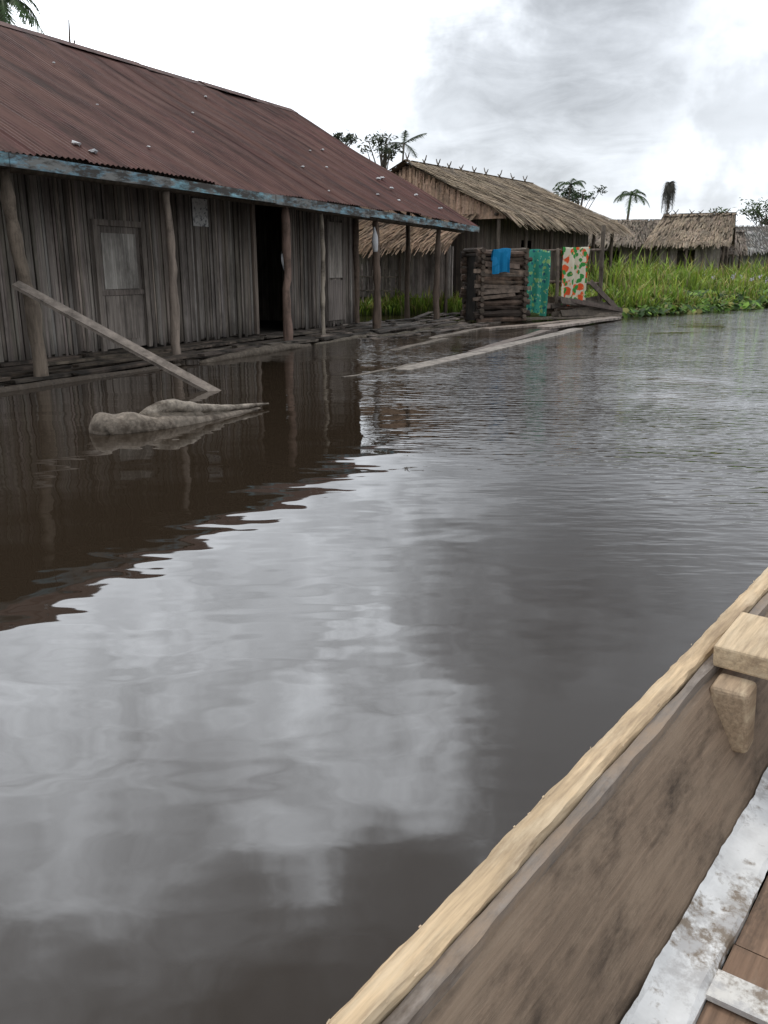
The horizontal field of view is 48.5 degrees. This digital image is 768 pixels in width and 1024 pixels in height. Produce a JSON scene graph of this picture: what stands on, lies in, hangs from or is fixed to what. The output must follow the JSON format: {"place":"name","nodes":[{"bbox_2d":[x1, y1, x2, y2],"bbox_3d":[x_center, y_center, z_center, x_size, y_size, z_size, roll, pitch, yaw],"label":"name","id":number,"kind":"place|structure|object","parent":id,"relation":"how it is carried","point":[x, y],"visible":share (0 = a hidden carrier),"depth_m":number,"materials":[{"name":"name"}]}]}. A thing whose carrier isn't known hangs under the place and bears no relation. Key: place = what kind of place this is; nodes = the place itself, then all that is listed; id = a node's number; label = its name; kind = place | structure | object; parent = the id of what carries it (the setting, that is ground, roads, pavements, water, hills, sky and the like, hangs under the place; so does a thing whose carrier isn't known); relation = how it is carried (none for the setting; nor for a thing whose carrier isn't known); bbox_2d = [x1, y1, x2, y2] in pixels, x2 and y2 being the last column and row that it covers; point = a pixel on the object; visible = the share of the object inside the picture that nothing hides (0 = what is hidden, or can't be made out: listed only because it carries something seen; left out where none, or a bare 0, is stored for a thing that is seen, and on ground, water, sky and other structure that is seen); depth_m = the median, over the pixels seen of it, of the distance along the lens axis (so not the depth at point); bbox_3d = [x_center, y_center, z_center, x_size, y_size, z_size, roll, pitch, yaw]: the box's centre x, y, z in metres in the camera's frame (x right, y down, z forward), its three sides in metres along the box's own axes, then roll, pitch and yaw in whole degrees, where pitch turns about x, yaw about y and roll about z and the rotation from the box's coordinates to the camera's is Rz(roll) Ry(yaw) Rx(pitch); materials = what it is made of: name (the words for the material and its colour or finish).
{"place":"outdoors","nodes":[
{"label":"outdoors","id":0,"kind":"place"},
{"bbox_2d":[0,307,767,1023],"bbox_3d":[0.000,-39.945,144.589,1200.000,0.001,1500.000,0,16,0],"label":"water","id":1,"kind":"structure","parent":0,"point":[324,685],"depth_m":3.26,"materials":[{"name":"black liquid"}]},
{"bbox_2d":[12,281,220,390],"bbox_3d":[-3.014,-1.948,9.598,2.558,1.258,0.125,5,17,16],"label":"leaning plank","id":2,"kind":"object","parent":1,"relation":"in","point":[117,339],"visible":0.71,"depth_m":9.58,"materials":[{"name":"grey wood"}]},
{"bbox_2d":[0,320,345,367],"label":"interior floor","id":3,"kind":"structure","parent":1,"relation":"on","point":[266,326],"depth_m":17.68,"materials":[{"name":"brown wood"}]},
{"bbox_2d":[0,156,353,361],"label":"side walls","id":4,"kind":"structure","parent":3,"relation":"on","point":[270,269],"depth_m":20.20,"materials":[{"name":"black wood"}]},
{"bbox_2d":[0,151,354,361],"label":"front wall slats","id":5,"kind":"object","parent":4,"relation":"attached to","point":[71,283],"visible":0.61,"depth_m":13.57,"materials":[{"name":"grey wood"}]},
{"bbox_2d":[192,198,207,226],"bbox_3d":[-3.090,-5.032,14.342,0.009,0.440,0.400,8,18,26],"label":"notice poster","id":6,"kind":"object","parent":5,"relation":"attached to","point":[200,212],"visible":1,"depth_m":14.33,"materials":[{"name":"paper"}]},
{"bbox_2d":[90,204,344,350],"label":"doors","id":7,"kind":"structure","parent":5,"relation":"attached to","point":[120,279],"depth_m":13.15,"materials":[{"name":"grey wood"}]},
{"bbox_2d":[281,251,283,268],"bbox_3d":[-1.940,-4.878,16.608,0.080,0.479,0.170,8,18,25],"label":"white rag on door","id":8,"kind":"object","parent":7,"relation":"hanging from","point":[282,260],"visible":0.18,"depth_m":16.58,"materials":[{"name":"white fabric"}]},
{"bbox_2d":[0,25,476,225],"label":"corrugated roof","id":9,"kind":"structure","parent":4,"relation":"on","point":[48,107],"depth_m":14.52,"materials":[{"name":"metal"}]},
{"bbox_2d":[0,21,296,112],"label":"ridge cap","id":10,"kind":"object","parent":9,"relation":"on","point":[115,57],"visible":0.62,"depth_m":17.42,"materials":[{"name":"metal"}]},
{"bbox_2d":[0,151,478,232],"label":"fascia board","id":11,"kind":"object","parent":9,"relation":"attached to","point":[15,160],"visible":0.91,"depth_m":11.64,"materials":[{"name":"paint"}]},
{"bbox_2d":[52,62,441,208],"bbox_3d":[-3.083,-6.939,15.408,4.202,2.192,13.037,8,18,25],"label":"roof debris","id":12,"kind":"object","parent":9,"relation":"on","point":[95,151],"visible":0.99,"depth_m":14.38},
{"bbox_2d":[89,399,268,439],"bbox_3d":[-1.492,-0.819,7.355,0.896,0.292,1.863,15,22,43],"label":"driftwood log","id":13,"kind":"object","parent":1,"relation":"on","point":[166,414],"visible":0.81,"depth_m":7.26,"materials":[{"name":"grey wood"}]},
{"bbox_2d":[0,321,433,385],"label":"porch deck","id":14,"kind":"structure","parent":1,"relation":"in","point":[79,365],"depth_m":12.43,"materials":[{"name":"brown wood"}]},
{"bbox_2d":[0,152,463,380],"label":"posts and rafters","id":15,"kind":"object","parent":1,"relation":"in","point":[33,313],"visible":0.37,"depth_m":12.32,"materials":[{"name":"wood"}]},
{"bbox_2d":[372,227,377,251],"bbox_3d":[-0.177,-5.500,17.213,0.134,0.484,0.137,8,18,25],"label":"hanging bag","id":16,"kind":"object","parent":15,"relation":"hanging from","point":[375,242],"visible":1,"depth_m":17.18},
{"bbox_2d":[0,320,465,392],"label":"deck logs","id":17,"kind":"object","parent":1,"relation":"on","point":[263,349],"visible":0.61,"depth_m":12.77,"materials":[{"name":"brown wood"}]},
{"bbox_2d":[341,363,414,377],"bbox_3d":[-0.019,-1.863,11.268,0.115,0.045,1.776,10,19,30],"label":"floating plank","id":18,"kind":"object","parent":1,"relation":"on","point":[377,371],"visible":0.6,"depth_m":11.09,"materials":[{"name":"grey wood"}]},
{"bbox_2d":[388,338,449,350],"bbox_3d":[0.645,-2.952,15.071,0.190,0.066,2.463,7,18,24],"label":"floating plank","id":19,"kind":"object","parent":1,"relation":"on","point":[422,343],"visible":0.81,"depth_m":14.99,"materials":[{"name":"grey wood"}]},
{"bbox_2d":[340,312,500,340],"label":"loose deck boards","id":20,"kind":"object","parent":1,"relation":"on","point":[416,321],"visible":0.61,"depth_m":19.13,"materials":[{"name":"grey wood"}]},
{"bbox_2d":[428,327,484,338],"bbox_3d":[1.592,-3.727,17.764,0.255,0.056,3.312,7,18,24],"label":"floating plank","id":21,"kind":"object","parent":1,"relation":"on","point":[455,333],"visible":0.82,"depth_m":17.43,"materials":[{"name":"grey wood"}]},
{"bbox_2d":[395,328,582,370],"bbox_3d":[2.221,-2.907,14.876,0.306,0.087,8.567,8,18,27],"label":"floating plank","id":22,"kind":"object","parent":1,"relation":"on","point":[431,363],"visible":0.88,"depth_m":13.81,"materials":[{"name":"grey wood"}]},
{"bbox_2d":[459,247,532,322],"bbox_3d":[2.760,-5.666,21.352,1.593,1.792,1.153,-5,17,-17],"label":"stacked log crib","id":23,"kind":"object","parent":1,"relation":"on","point":[486,294],"visible":0.88,"depth_m":20.97,"materials":[{"name":"brown wood"}]},
{"bbox_2d":[491,248,510,273],"bbox_3d":[2.818,-6.041,20.551,0.471,0.604,0.157,-5,17,-17],"label":"blue towel","id":24,"kind":"object","parent":23,"relation":"on","point":[500,259],"visible":1,"depth_m":20.51,"materials":[{"name":"blue fabric"}]},
{"bbox_2d":[467,328,558,351],"bbox_3d":[2.602,-3.308,16.318,0.232,0.085,5.729,7,17,23],"label":"floating plank","id":25,"kind":"object","parent":1,"relation":"on","point":[537,333],"visible":0.64,"depth_m":16.38,"materials":[{"name":"grey wood"}]},
{"bbox_2d":[481,317,604,330],"bbox_3d":[3.898,-4.453,20.154,0.343,0.087,4.955,15,22,42],"label":"floating plank","id":26,"kind":"object","parent":1,"relation":"on","point":[516,326],"visible":0.7,"depth_m":19.32,"materials":[{"name":"grey wood"}]},
{"bbox_2d":[327,568,767,1023],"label":"wooden canoe","id":27,"kind":"object","parent":1,"relation":"on","point":[617,875],"visible":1,"depth_m":1.42,"materials":[{"name":"brown wood"}]},
{"bbox_2d":[541,225,605,319],"bbox_3d":[4.636,-6.126,22.358,3.046,2.704,0.278,-9,18,-30],"label":"clothes rack","id":28,"kind":"object","parent":1,"relation":"in","point":[556,281],"visible":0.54,"depth_m":22.66,"materials":[{"name":"brown wood"}]},
{"bbox_2d":[526,249,550,315],"bbox_3d":[3.923,-5.873,21.893,0.744,1.669,0.201,-9,18,-28],"label":"green print cloth","id":29,"kind":"object","parent":28,"relation":"hanging from","point":[539,265],"visible":0.88,"depth_m":21.87,"materials":[{"name":"teal fabric"}]},
{"bbox_2d":[561,247,589,305],"bbox_3d":[4.995,-6.178,22.392,0.946,1.499,0.202,-9,18,-29],"label":"floral cloth","id":30,"kind":"object","parent":28,"relation":"hanging from","point":[574,271],"visible":0.94,"depth_m":22.33,"materials":[{"name":"multicoloured fabric"}]},
{"bbox_2d":[526,280,622,319],"bbox_3d":[4.878,-5.647,22.624,3.945,0.990,1.062,-8,18,-27],"label":"scrap lumber pile","id":31,"kind":"object","parent":1,"relation":"on","point":[590,307],"visible":0.84,"depth_m":22.67,"materials":[{"name":"grey wood"}]},
{"bbox_2d":[537,316,621,328],"bbox_3d":[4.736,-4.527,20.348,0.418,0.078,5.165,10,19,31],"label":"floating plank","id":32,"kind":"object","parent":1,"relation":"on","point":[569,324],"visible":0.99,"depth_m":19.86,"materials":[{"name":"grey wood"}]},
{"bbox_2d":[560,283,767,317],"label":"water hyacinth","id":33,"kind":"object","parent":1,"relation":"on","point":[722,305],"visible":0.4,"depth_m":26.99,"materials":[{"name":"green plant"}]},
{"bbox_2d":[702,273,767,281],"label":"hyacinth flowers","id":34,"kind":"object","parent":33,"relation":"on","point":[742,277],"visible":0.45,"depth_m":33.88,"materials":[{"name":"purple plant"}]},
{"bbox_2d":[7,0,767,226],"label":"sky","id":35,"kind":"structure","parent":0,"point":[619,96],"materials":[{"name":"grey"}]},
{"bbox_3d":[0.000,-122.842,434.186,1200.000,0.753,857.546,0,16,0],"label":"ground","id":36,"kind":"structure","parent":0,"visible":0},
{"bbox_2d":[0,0,43,33],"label":"palm tree","id":37,"kind":"object","parent":36,"relation":"on","point":[19,6],"visible":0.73,"depth_m":26.59,"materials":[{"name":"green plant"}]},
{"bbox_2d":[68,20,75,42],"bbox_3d":[-10.976,-12.256,30.806,0.595,9.854,0.305,0,16,0],"label":"dead tree","id":38,"kind":"object","parent":36,"relation":"on","point":[69,32],"visible":0.09,"depth_m":29.54,"materials":[{"name":"grey wood"}]},
{"bbox_2d":[333,129,358,146],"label":"tree","id":39,"kind":"object","parent":36,"relation":"on","point":[349,138],"visible":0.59,"depth_m":42.58,"materials":[{"name":"green plant"}]},
{"bbox_2d":[353,131,405,169],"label":"tree","id":40,"kind":"object","parent":36,"relation":"on","point":[384,149],"visible":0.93,"depth_m":40.43,"materials":[{"name":"green plant"}]},
{"bbox_2d":[359,261,403,304],"bbox_3d":[-1.500,-6.692,25.440,4.200,1.901,0.266,0,16,0],"label":"stick fence","id":41,"kind":"object","parent":36,"relation":"on","point":[385,277],"visible":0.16,"depth_m":25.37,"materials":[{"name":"brown wood"}]},
{"bbox_2d":[378,130,426,160],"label":"palm tree","id":42,"kind":"object","parent":36,"relation":"on","point":[405,133],"visible":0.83,"depth_m":42.59,"materials":[{"name":"green plant"}]},
{"bbox_2d":[359,245,453,312],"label":"lean to wall","id":43,"kind":"structure","parent":36,"relation":"on","point":[421,273],"depth_m":25.30,"materials":[{"name":"brown wood"}]},
{"bbox_2d":[358,213,476,257],"bbox_3d":[-0.879,-8.515,26.469,7.694,1.359,2.406,11,19,33],"label":"lean to thatch","id":44,"kind":"object","parent":43,"relation":"on","point":[391,236],"visible":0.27,"depth_m":25.14,"materials":[{"name":"brown wicker"}]},
{"bbox_2d":[360,217,588,300],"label":"plank walls","id":45,"kind":"structure","parent":36,"relation":"on","point":[511,234],"depth_m":27.51,"materials":[{"name":"brown wood"}]},
{"bbox_2d":[389,159,635,239],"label":"thatch roof","id":46,"kind":"structure","parent":45,"relation":"on","point":[532,204],"depth_m":27.98,"materials":[{"name":"brown wicker"}]},
{"bbox_2d":[360,165,506,219],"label":"woven gable","id":47,"kind":"structure","parent":46,"relation":"attached to","point":[458,201],"depth_m":25.74,"materials":[{"name":"brown wicker"}]},
{"bbox_2d":[405,153,529,185],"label":"ridge sticks","id":48,"kind":"object","parent":46,"relation":"on","point":[461,168],"visible":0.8,"depth_m":28.69,"materials":[{"name":"brown wood"}]},
{"bbox_2d":[494,211,613,290],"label":"posts","id":49,"kind":"object","parent":36,"relation":"on","point":[551,240],"visible":0.15,"depth_m":28.33,"materials":[{"name":"brown wood"}]},
{"bbox_2d":[359,246,767,314],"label":"grass","id":50,"kind":"structure","parent":36,"relation":"on","point":[639,282],"depth_m":28.89,"materials":[{"name":"green plant"}]},
{"bbox_2d":[556,178,585,202],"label":"palm tree","id":51,"kind":"object","parent":36,"relation":"on","point":[570,184],"visible":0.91,"depth_m":56.14,"materials":[{"name":"green plant"}]},
{"bbox_2d":[552,185,607,208],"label":"tree","id":52,"kind":"object","parent":36,"relation":"on","point":[576,195],"visible":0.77,"depth_m":56.41,"materials":[{"name":"green plant"}]},
{"bbox_2d":[587,244,659,272],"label":"plank walls","id":53,"kind":"structure","parent":36,"relation":"on","point":[634,250],"depth_m":45.30,"materials":[{"name":"wood"}]},
{"bbox_2d":[588,219,672,248],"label":"thatch roof","id":54,"kind":"structure","parent":53,"relation":"on","point":[641,230],"depth_m":44.68,"materials":[{"name":"brown wicker"}]},
{"bbox_2d":[588,243,669,266],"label":"posts","id":55,"kind":"object","parent":36,"relation":"on","point":[668,250],"visible":0.16,"depth_m":44.32,"materials":[{"name":"brown wood"}]},
{"bbox_2d":[614,189,649,218],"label":"palm tree","id":56,"kind":"object","parent":36,"relation":"on","point":[631,194],"visible":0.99,"depth_m":67.37,"materials":[{"name":"green plant"}]},
{"bbox_2d":[661,180,677,215],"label":"palm tree","id":57,"kind":"object","parent":36,"relation":"on","point":[669,192],"visible":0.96,"depth_m":66.53,"materials":[{"name":"green plant"}]},
{"bbox_2d":[649,243,728,270],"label":"posts","id":58,"kind":"object","parent":36,"relation":"on","point":[723,254],"visible":0.32,"depth_m":43.24,"materials":[{"name":"brown wood"}]},
{"bbox_2d":[658,244,720,272],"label":"plank walls","id":59,"kind":"structure","parent":36,"relation":"on","point":[711,253],"depth_m":43.92,"materials":[{"name":"wood"}]},
{"bbox_2d":[642,212,737,250],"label":"thatch roof","id":60,"kind":"structure","parent":59,"relation":"on","point":[717,230],"depth_m":43.20,"materials":[{"name":"brown wicker"}]},
{"bbox_2d":[662,208,729,217],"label":"ridge sticks","id":61,"kind":"object","parent":60,"relation":"on","point":[693,211],"visible":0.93,"depth_m":43.84,"materials":[{"name":"brown wood"}]},
{"bbox_2d":[709,207,737,220],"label":"tree","id":62,"kind":"object","parent":36,"relation":"on","point":[719,209],"visible":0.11,"depth_m":75.08,"materials":[{"name":"green plant"}]},
{"bbox_2d":[719,254,729,272],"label":"plank walls","id":63,"kind":"structure","parent":36,"relation":"on","point":[724,261],"depth_m":46.63,"materials":[{"name":"wood"}]},
{"bbox_2d":[720,230,747,257],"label":"thatch roof","id":64,"kind":"structure","parent":63,"relation":"on","point":[739,247],"depth_m":45.33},
{"bbox_2d":[730,254,740,270],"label":"posts","id":65,"kind":"object","parent":36,"relation":"on","point":[739,261],"visible":0.21,"depth_m":45.63,"materials":[{"name":"brown wood"}]},
{"bbox_2d":[729,252,767,269],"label":"plank walls","id":66,"kind":"structure","parent":36,"relation":"on","point":[754,256],"depth_m":60.30,"materials":[{"name":"wood"}]},
{"bbox_2d":[735,225,767,255],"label":"thatch roof","id":67,"kind":"structure","parent":66,"relation":"on","point":[756,236],"depth_m":60.38,"materials":[{"name":"grey wicker"}]},
{"bbox_2d":[732,197,767,225],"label":"tree","id":68,"kind":"object","parent":36,"relation":"on","point":[759,214],"visible":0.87,"depth_m":71.66,"materials":[{"name":"green plant"}]}
]}

